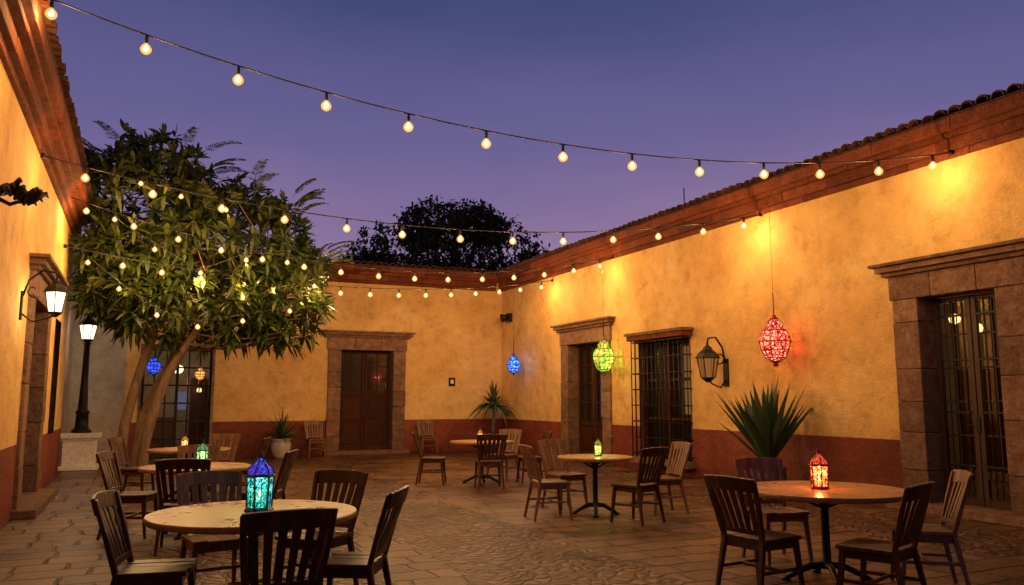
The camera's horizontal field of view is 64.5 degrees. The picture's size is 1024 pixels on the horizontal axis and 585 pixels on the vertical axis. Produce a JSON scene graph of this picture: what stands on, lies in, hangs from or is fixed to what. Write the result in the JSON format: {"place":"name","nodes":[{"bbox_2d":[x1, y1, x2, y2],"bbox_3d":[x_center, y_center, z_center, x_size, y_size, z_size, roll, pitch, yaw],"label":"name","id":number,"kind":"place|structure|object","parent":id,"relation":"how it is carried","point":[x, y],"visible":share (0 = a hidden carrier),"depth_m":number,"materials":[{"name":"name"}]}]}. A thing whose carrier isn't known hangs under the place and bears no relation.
{"place":"outdoors","nodes":[
{"label":"outdoors","id":0,"kind":"place"},
{"bbox_2d":[0,452,882,529],"bbox_3d":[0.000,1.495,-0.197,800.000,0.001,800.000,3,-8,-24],"label":"ground","id":1,"kind":"structure","parent":0,"point":[152,455],"depth_m":20.80,"materials":[{"name":"brown stone"}]},
{"bbox_2d":[0,59,73,528],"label":"walls","id":2,"kind":"structure","parent":1,"relation":"on","point":[40,227],"depth_m":9.93,"materials":[{"name":"yellow paint"}]},
{"bbox_2d":[0,177,48,205],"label":"iron wall ornament","id":3,"kind":"object","parent":2,"relation":"attached to","point":[19,193],"visible":1,"depth_m":7.70,"materials":[{"name":"black metal"}]},
{"bbox_2d":[10,253,68,519],"bbox_3d":[-6.930,1.335,11.604,0.700,3.379,3.080,3,-8,-24],"label":"door surround","id":4,"kind":"object","parent":2,"relation":"attached to","point":[31,499],"visible":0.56,"depth_m":12.06,"materials":[{"name":"brown stone"}]},
{"bbox_2d":[18,270,69,321],"bbox_3d":[-5.802,0.048,10.075,0.519,0.662,0.320,3,-8,-24],"label":"wall lantern","id":5,"kind":"object","parent":2,"relation":"attached to","point":[56,286],"depth_m":10.04,"materials":[{"name":"black metal"}]},
{"bbox_2d":[0,0,91,236],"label":"cornice","id":6,"kind":"structure","parent":2,"relation":"attached to","point":[26,59],"depth_m":9.40,"materials":[{"name":"wood"}]},
{"bbox_2d":[38,0,93,199],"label":"roof tiles","id":7,"kind":"object","parent":6,"relation":"on","point":[50,25],"visible":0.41,"depth_m":9.97,"materials":[{"name":"ceramic"}]},
{"bbox_2d":[47,324,55,432],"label":"shutters","id":8,"kind":"object","parent":2,"relation":"attached to","point":[51,378],"visible":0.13,"depth_m":14.82,"materials":[{"name":"brown wood"}]},
{"bbox_2d":[58,236,78,465],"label":"walls","id":9,"kind":"structure","parent":1,"relation":"on","point":[67,372],"depth_m":18.68,"materials":[{"name":"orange paint"}]},
{"bbox_2d":[143,349,209,448],"bbox_3d":[-9.031,2.758,21.905,4.250,3.250,3.030,3,-8,-24],"label":"interior room","id":10,"kind":"object","parent":1,"relation":"on","point":[181,408],"visible":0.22,"depth_m":23.14,"materials":[{"name":"paint"}]},
{"bbox_2d":[67,265,501,461],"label":"walls","id":11,"kind":"structure","parent":1,"relation":"on","point":[457,336],"depth_m":22.51,"materials":[{"name":"beige paint"}]},
{"bbox_2d":[137,344,215,459],"bbox_3d":[-8.530,2.771,20.586,1.760,2.880,0.322,3,-8,-24],"label":"garden window","id":12,"kind":"structure","parent":11,"relation":"attached to","point":[209,402],"depth_m":20.68,"materials":[{"name":"black metal"}]},
{"bbox_2d":[129,253,497,290],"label":"cornice","id":13,"kind":"structure","parent":11,"relation":"attached to","point":[367,275],"depth_m":23.24,"materials":[{"name":"wood"}]},
{"bbox_2d":[196,250,496,273],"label":"roof tiles","id":14,"kind":"object","parent":13,"relation":"on","point":[399,265],"visible":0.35,"depth_m":23.28,"materials":[{"name":"tile"}]},
{"bbox_2d":[322,329,415,455],"bbox_3d":[-4.060,2.778,22.560,2.640,3.379,0.700,3,-8,-24],"label":"door surround","id":15,"kind":"object","parent":11,"relation":"attached to","point":[393,343],"visible":0.88,"depth_m":22.52,"materials":[{"name":"brown stone"}]},
{"bbox_2d":[339,351,390,449],"bbox_3d":[-4.151,3.008,22.733,1.480,2.750,0.179,3,-8,-24],"label":"door","id":16,"kind":"structure","parent":15,"relation":"in","point":[365,400],"depth_m":22.73,"materials":[{"name":"wood"}]},
{"bbox_2d":[449,378,454,385],"bbox_3d":[-1.744,2.596,23.551,0.190,0.240,0.034,3,-8,-24],"label":"intercom panel","id":17,"kind":"object","parent":11,"relation":"attached to","point":[451,381],"visible":1,"depth_m":23.53,"materials":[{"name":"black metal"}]},
{"bbox_2d":[338,194,551,270],"bbox_3d":[-2.417,0.918,35.201,10.713,10.438,5.401,3,-8,-24],"label":"distant broadleaf tree","id":18,"kind":"object","parent":1,"relation":"on","point":[420,240],"visible":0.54,"depth_m":34.78,"materials":[{"name":"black plant"}]},
{"bbox_2d":[501,137,1023,504],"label":"walls","id":19,"kind":"structure","parent":1,"relation":"on","point":[833,309],"depth_m":13.44,"materials":[{"name":"yellow paint"}]},
{"bbox_2d":[63,244,552,296],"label":"string lights","id":20,"kind":"object","parent":19,"relation":"attached to","point":[161,272],"visible":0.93,"depth_m":17.37,"materials":[{"name":"yellow glass"}]},
{"bbox_2d":[71,197,613,280],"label":"string lights","id":21,"kind":"object","parent":19,"relation":"attached to","point":[221,245],"visible":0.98,"depth_m":15.88,"materials":[{"name":"yellow glass"}]},
{"bbox_2d":[593,256,614,375],"bbox_3d":[2.062,0.519,18.299,0.514,2.713,0.514,3,-8,-24],"label":"hanging lantern","id":22,"kind":"object","parent":21,"relation":"hanging from","point":[601,357],"visible":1,"depth_m":18.07,"materials":[{"name":"green glass"}]},
{"bbox_2d":[500,313,511,321],"bbox_3d":[-0.183,0.746,23.767,0.331,0.275,0.278,3,-8,-24],"label":"wall speaker","id":23,"kind":"object","parent":19,"relation":"attached to","point":[507,317],"depth_m":23.70,"materials":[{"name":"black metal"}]},
{"bbox_2d":[550,316,615,466],"bbox_3d":[1.849,2.391,19.622,0.700,3.379,2.850,3,-8,-24],"label":"door surround","id":24,"kind":"object","parent":19,"relation":"attached to","point":[573,336],"visible":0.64,"depth_m":20.21,"materials":[{"name":"brown stone"}]},
{"bbox_2d":[578,344,606,453],"bbox_3d":[2.049,2.607,19.686,0.179,2.750,1.650,3,-8,-24],"label":"door","id":25,"kind":"structure","parent":24,"relation":"in","point":[590,421],"depth_m":20.01,"materials":[{"name":"wood"}]},
{"bbox_2d":[601,374,601,415],"bbox_3d":[2.243,2.441,19.309,0.003,1.000,0.470,3,-8,-24],"label":"lit curtain","id":26,"kind":"object","parent":24,"relation":"hanging from","point":[601,395],"visible":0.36,"depth_m":19.50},
{"bbox_2d":[624,327,696,468],"bbox_3d":[3.108,2.149,16.631,0.550,2.720,2.070,3,-8,-24],"label":"barred window","id":27,"kind":"structure","parent":19,"relation":"attached to","point":[665,396],"depth_m":16.70,"materials":[{"name":"black glass"}]},
{"bbox_2d":[695,337,729,387],"bbox_3d":[3.662,1.271,14.774,0.644,0.950,0.430,0,-8,-3],"label":"wall lantern","id":28,"kind":"object","parent":19,"relation":"attached to","point":[707,357],"depth_m":14.72,"materials":[{"name":"black metal"}]},
{"bbox_2d":[497,91,1023,291],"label":"cornice","id":29,"kind":"structure","parent":19,"relation":"attached to","point":[992,124],"depth_m":12.96,"materials":[{"name":"wood"}]},
{"bbox_2d":[40,153,761,242],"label":"string lights","id":30,"kind":"object","parent":29,"relation":"attached to","point":[42,155],"visible":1,"depth_m":11.97,"materials":[{"name":"yellow glass"}]},
{"bbox_2d":[48,0,952,176],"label":"string lights","id":31,"kind":"object","parent":29,"relation":"attached to","point":[238,79],"visible":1,"depth_m":8.96,"materials":[{"name":"yellow glass"}]},
{"bbox_2d":[507,340,520,374],"bbox_3d":[0.046,1.016,22.605,0.390,2.574,0.390,3,-8,-24],"label":"hanging lantern","id":32,"kind":"object","parent":29,"relation":"hanging from","point":[514,368],"visible":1,"depth_m":22.39,"materials":[{"name":"blue glass"}]},
{"bbox_2d":[494,82,1023,273],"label":"roof tiles","id":33,"kind":"object","parent":29,"relation":"on","point":[983,99],"visible":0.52,"depth_m":12.86,"materials":[{"name":"tile"}]},
{"bbox_2d":[758,211,791,366],"bbox_3d":[4.307,-0.129,13.408,0.535,2.704,0.534,3,-8,-24],"label":"hanging lantern","id":34,"kind":"object","parent":29,"relation":"hanging from","point":[771,328],"visible":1,"depth_m":13.19,"materials":[{"name":"red glass"}]},
{"bbox_2d":[867,237,1023,527],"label":"door surround","id":35,"kind":"object","parent":19,"relation":"attached to","point":[917,285],"visible":0.89,"depth_m":10.96,"materials":[{"name":"brown stone"}]},
{"bbox_2d":[932,292,1011,509],"bbox_3d":[6.137,1.409,10.704,0.114,2.780,1.130,3,-8,-24],"label":"door","id":36,"kind":"structure","parent":35,"relation":"in","point":[988,489],"depth_m":10.73,"materials":[{"name":"wood"}]},
{"bbox_2d":[916,298,1014,472],"bbox_3d":[7.437,1.362,12.072,3.100,3.450,6.150,3,-8,-24],"label":"interior room","id":37,"kind":"object","parent":1,"relation":"on","point":[986,389],"visible":0.2,"depth_m":14.01,"materials":[{"name":"paint"}]},
{"bbox_2d":[0,451,1023,584],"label":"courtyard paving","id":38,"kind":"structure","parent":0,"point":[453,530],"depth_m":8.94,"materials":[{"name":"stone"}]},
{"bbox_2d":[58,315,101,470],"bbox_3d":[-9.345,2.143,17.702,0.800,3.369,0.800,3,-8,-24],"label":"lamp post","id":39,"kind":"object","parent":38,"relation":"on","point":[80,444],"visible":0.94,"depth_m":17.35,"materials":[{"name":"black metal"}]},
{"bbox_2d":[95,451,157,539],"bbox_3d":[-4.275,2.231,8.999,0.602,0.927,0.513,1,-8,-6],"label":"wooden chair","id":40,"kind":"object","parent":38,"relation":"on","point":[111,482],"visible":0.71,"depth_m":8.98,"materials":[{"name":"brown wood"}]},
{"bbox_2d":[108,437,154,490],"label":"wooden chair","id":41,"kind":"object","parent":38,"relation":"on","point":[128,470],"visible":0.72,"depth_m":12.38,"materials":[{"name":"brown wood"}]},
{"bbox_2d":[90,489,197,584],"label":"wooden chair","id":42,"kind":"object","parent":38,"relation":"on","point":[132,571],"visible":1,"depth_m":5.02,"materials":[{"name":"brown wood"}]},
{"bbox_2d":[153,458,210,555],"bbox_3d":[-3.290,2.115,8.119,0.513,0.927,0.602,2,-8,-17],"label":"wooden chair","id":43,"kind":"object","parent":38,"relation":"on","point":[179,465],"visible":0.59,"depth_m":7.92,"materials":[{"name":"brown wood"}]},
{"bbox_2d":[146,447,230,498],"bbox_3d":[-4.928,2.758,12.335,1.200,0.749,1.200,3,-8,-24],"label":"round table","id":44,"kind":"object","parent":38,"relation":"on","point":[169,450],"visible":0.37,"depth_m":12.20,"materials":[{"name":"beige wood"}]},
{"bbox_2d":[181,433,188,444],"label":"table lantern","id":45,"kind":"object","parent":44,"relation":"on","point":[185,440],"visible":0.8,"depth_m":12.34,"materials":[{"name":"paint"}]},
{"bbox_2d":[138,462,250,539],"bbox_3d":[-3.578,2.337,9.132,1.200,0.749,1.200,3,-8,-24],"label":"round table","id":46,"kind":"object","parent":38,"relation":"on","point":[215,466],"visible":0.3,"depth_m":8.98,"materials":[{"name":"beige wood"}]},
{"bbox_2d":[196,440,208,458],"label":"table lantern","id":47,"kind":"object","parent":46,"relation":"on","point":[202,448],"visible":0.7,"depth_m":9.18,"materials":[{"name":"glass"}]},
{"bbox_2d":[177,444,219,502],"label":"wooden chair","id":48,"kind":"object","parent":38,"relation":"on","point":[183,450],"visible":0.22,"depth_m":10.34,"materials":[{"name":"brown wood"}]},
{"bbox_2d":[66,118,355,477],"bbox_3d":[-6.249,0.119,16.622,6.117,7.172,3.980,3,-8,-24],"label":"leafy courtyard tree","id":49,"kind":"object","parent":38,"relation":"on","point":[124,310],"visible":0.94,"depth_m":15.96,"materials":[{"name":"green plant"}]},
{"bbox_2d":[146,344,161,375],"bbox_3d":[-8.223,0.791,18.728,0.349,2.280,0.349,3,-8,-24],"label":"hanging lantern","id":50,"kind":"object","parent":49,"relation":"hanging from","point":[153,364],"visible":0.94,"depth_m":18.54,"materials":[{"name":"blue glass"}]},
{"bbox_2d":[194,353,205,381],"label":"hanging lantern","id":51,"kind":"object","parent":49,"relation":"hanging from","point":[197,377],"visible":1,"depth_m":19.70,"materials":[{"name":"orange glass"}]},
{"bbox_2d":[86,176,314,327],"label":"string lights","id":52,"kind":"object","parent":49,"relation":"hanging from","point":[114,219],"visible":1,"depth_m":15.06},
{"bbox_2d":[176,471,247,581],"bbox_3d":[-2.297,1.869,6.257,0.513,0.927,0.602,5,-9,-33],"label":"wooden chair","id":53,"kind":"object","parent":38,"relation":"on","point":[196,544],"visible":0.53,"depth_m":6.39,"materials":[{"name":"brown wood"}]},
{"bbox_2d":[209,434,240,493],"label":"wooden chair","id":54,"kind":"object","parent":38,"relation":"on","point":[227,437],"visible":0.52,"depth_m":13.56,"materials":[{"name":"brown wood"}]},
{"bbox_2d":[226,437,271,496],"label":"wooden chair","id":55,"kind":"object","parent":38,"relation":"on","point":[265,442],"visible":0.36,"depth_m":12.21,"materials":[{"name":"brown wood"}]},
{"bbox_2d":[143,499,356,579],"bbox_3d":[-1.733,1.845,5.400,1.360,0.750,1.360,3,-8,-24],"label":"round table","id":56,"kind":"object","parent":38,"relation":"on","point":[218,518],"visible":0.63,"depth_m":5.27,"materials":[{"name":"beige wood"}]},
{"bbox_2d":[244,447,275,512],"bbox_3d":[-1.702,1.260,5.480,0.208,0.429,0.180,3,-8,-24],"label":"table lantern","id":57,"kind":"object","parent":56,"relation":"on","point":[259,469],"visible":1,"depth_m":5.42,"materials":[{"name":"glass"}]},
{"bbox_2d":[241,449,298,500],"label":"wooden chair","id":58,"kind":"object","parent":38,"relation":"on","point":[282,478],"visible":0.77,"depth_m":9.14,"materials":[{"name":"brown wood"}]},
{"bbox_2d":[250,409,308,458],"bbox_3d":[-5.940,3.575,20.775,1.521,1.331,1.492,6,-9,-36],"label":"potted yucca","id":59,"kind":"object","parent":38,"relation":"on","point":[280,445],"visible":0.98,"depth_m":20.57,"materials":[{"name":"green plant"}]},
{"bbox_2d":[227,508,337,584],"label":"wooden chair","id":60,"kind":"object","parent":38,"relation":"on","point":[282,522],"visible":1,"depth_m":4.29,"materials":[{"name":"brown wood"}]},
{"bbox_2d":[304,421,325,457],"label":"wooden chair","id":61,"kind":"object","parent":38,"relation":"on","point":[314,423],"visible":0.98,"depth_m":21.43,"materials":[{"name":"brown wood"}]},
{"bbox_2d":[273,469,368,584],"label":"wooden chair","id":62,"kind":"object","parent":38,"relation":"on","point":[338,477],"visible":0.56,"depth_m":6.53,"materials":[{"name":"brown wood"}]},
{"bbox_2d":[307,485,409,584],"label":"wooden chair","id":63,"kind":"object","parent":38,"relation":"on","point":[368,566],"visible":0.93,"depth_m":5.19,"materials":[{"name":"brown wood"}]},
{"bbox_2d":[416,420,437,453],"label":"wooden chair","id":64,"kind":"object","parent":38,"relation":"on","point":[430,422],"visible":0.96,"depth_m":22.78,"materials":[{"name":"brown wood"}]},
{"bbox_2d":[412,431,445,484],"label":"wooden chair","id":65,"kind":"object","parent":38,"relation":"on","point":[432,459],"visible":1,"depth_m":14.36,"materials":[{"name":"brown wood"}]},
{"bbox_2d":[450,439,513,484],"bbox_3d":[-0.546,3.062,14.639,1.160,0.749,1.160,3,-8,-24],"label":"round table","id":66,"kind":"object","parent":38,"relation":"on","point":[473,442],"visible":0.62,"depth_m":14.55,"materials":[{"name":"brown wood"}]},
{"bbox_2d":[474,434,506,489],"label":"wooden chair","id":67,"kind":"object","parent":38,"relation":"on","point":[489,461],"visible":1,"depth_m":13.58,"materials":[{"name":"brown wood"}]},
{"bbox_2d":[465,381,517,452],"bbox_3d":[-0.447,3.495,23.094,1.861,2.094,1.771,3,-8,-24],"label":"potted dracaena","id":68,"kind":"object","parent":38,"relation":"on","point":[492,400],"visible":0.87,"depth_m":23.03,"materials":[{"name":"green plant"}]},
{"bbox_2d":[486,429,522,480],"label":"wooden chair","id":69,"kind":"object","parent":38,"relation":"on","point":[513,432],"visible":0.65,"depth_m":15.56,"materials":[{"name":"brown wood"}]},
{"bbox_2d":[516,431,551,483],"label":"wooden chair","id":70,"kind":"object","parent":38,"relation":"on","point":[547,434],"visible":0.48,"depth_m":14.86,"materials":[{"name":"brown wood"}]},
{"bbox_2d":[519,444,572,520],"bbox_3d":[0.413,2.409,10.358,0.602,0.927,0.513,2,-8,-16],"label":"wooden chair","id":71,"kind":"object","parent":38,"relation":"on","point":[538,482],"visible":1,"depth_m":10.21,"materials":[{"name":"brown wood"}]},
{"bbox_2d":[537,439,587,509],"bbox_3d":[0.715,2.555,11.463,0.513,0.927,0.602,4,-9,-30],"label":"wooden chair","id":72,"kind":"object","parent":38,"relation":"on","point":[568,475],"visible":0.94,"depth_m":11.56,"materials":[{"name":"brown wood"}]},
{"bbox_2d":[557,454,632,517],"bbox_3d":[1.098,2.542,10.697,1.000,0.749,1.000,3,-8,-24],"label":"round table","id":73,"kind":"object","parent":38,"relation":"on","point":[594,462],"visible":1,"depth_m":10.64,"materials":[{"name":"brown wood"}]},
{"bbox_2d":[594,438,601,455],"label":"table lantern","id":74,"kind":"object","parent":73,"relation":"on","point":[597,447],"visible":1,"depth_m":10.74,"materials":[{"name":"paint"}]},
{"bbox_2d":[610,447,668,525],"bbox_3d":[1.577,2.361,9.987,0.513,0.927,0.602,7,-10,-43],"label":"wooden chair","id":75,"kind":"object","parent":38,"relation":"on","point":[639,486],"visible":1,"depth_m":9.90,"materials":[{"name":"brown wood"}]},
{"bbox_2d":[641,441,691,514],"bbox_3d":[2.072,2.480,10.895,0.602,0.927,0.513,2,-8,-17],"label":"wooden chair","id":76,"kind":"object","parent":38,"relation":"on","point":[680,463],"visible":0.83,"depth_m":10.89,"materials":[{"name":"brown wood"}]},
{"bbox_2d":[703,474,804,584],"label":"wooden chair","id":77,"kind":"object","parent":38,"relation":"on","point":[759,539],"visible":1,"depth_m":6.15,"materials":[{"name":"brown wood"}]},
{"bbox_2d":[716,376,811,481],"bbox_3d":[3.941,2.232,12.753,1.516,1.899,1.498,-5,-9,34],"label":"potted agave","id":78,"kind":"object","parent":38,"relation":"on","point":[766,429],"visible":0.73,"depth_m":12.57,"materials":[{"name":"green plant"}]},
{"bbox_2d":[733,457,813,565],"bbox_3d":[2.488,2.066,7.748,0.513,0.927,0.602,2,-8,-12],"label":"wooden chair","id":79,"kind":"object","parent":38,"relation":"on","point":[783,514],"visible":0.73,"depth_m":7.88,"materials":[{"name":"brown wood"}]},
{"bbox_2d":[743,481,903,584],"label":"round table","id":80,"kind":"object","parent":38,"relation":"on","point":[836,493],"visible":0.78,"depth_m":6.72,"materials":[{"name":"brown wood"}]},
{"bbox_2d":[808,446,829,489],"bbox_3d":[2.596,1.478,6.859,0.172,0.356,0.149,3,-8,-24],"label":"table lantern","id":81,"kind":"object","parent":80,"relation":"on","point":[817,460],"visible":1,"depth_m":6.81,"materials":[{"name":"glass"}]},
{"bbox_2d":[835,481,934,584],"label":"wooden chair","id":82,"kind":"object","parent":38,"relation":"on","point":[898,550],"visible":1,"depth_m":5.68,"materials":[{"name":"brown wood"}]},
{"bbox_2d":[889,470,973,584],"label":"wooden chair","id":83,"kind":"object","parent":38,"relation":"on","point":[941,532],"visible":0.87,"depth_m":6.50,"materials":[{"name":"brown wood"}]},
{"bbox_2d":[49,0,1023,269],"label":"sky","id":84,"kind":"structure","parent":0,"point":[788,81],"materials":[{"name":"purple"}]}
]}

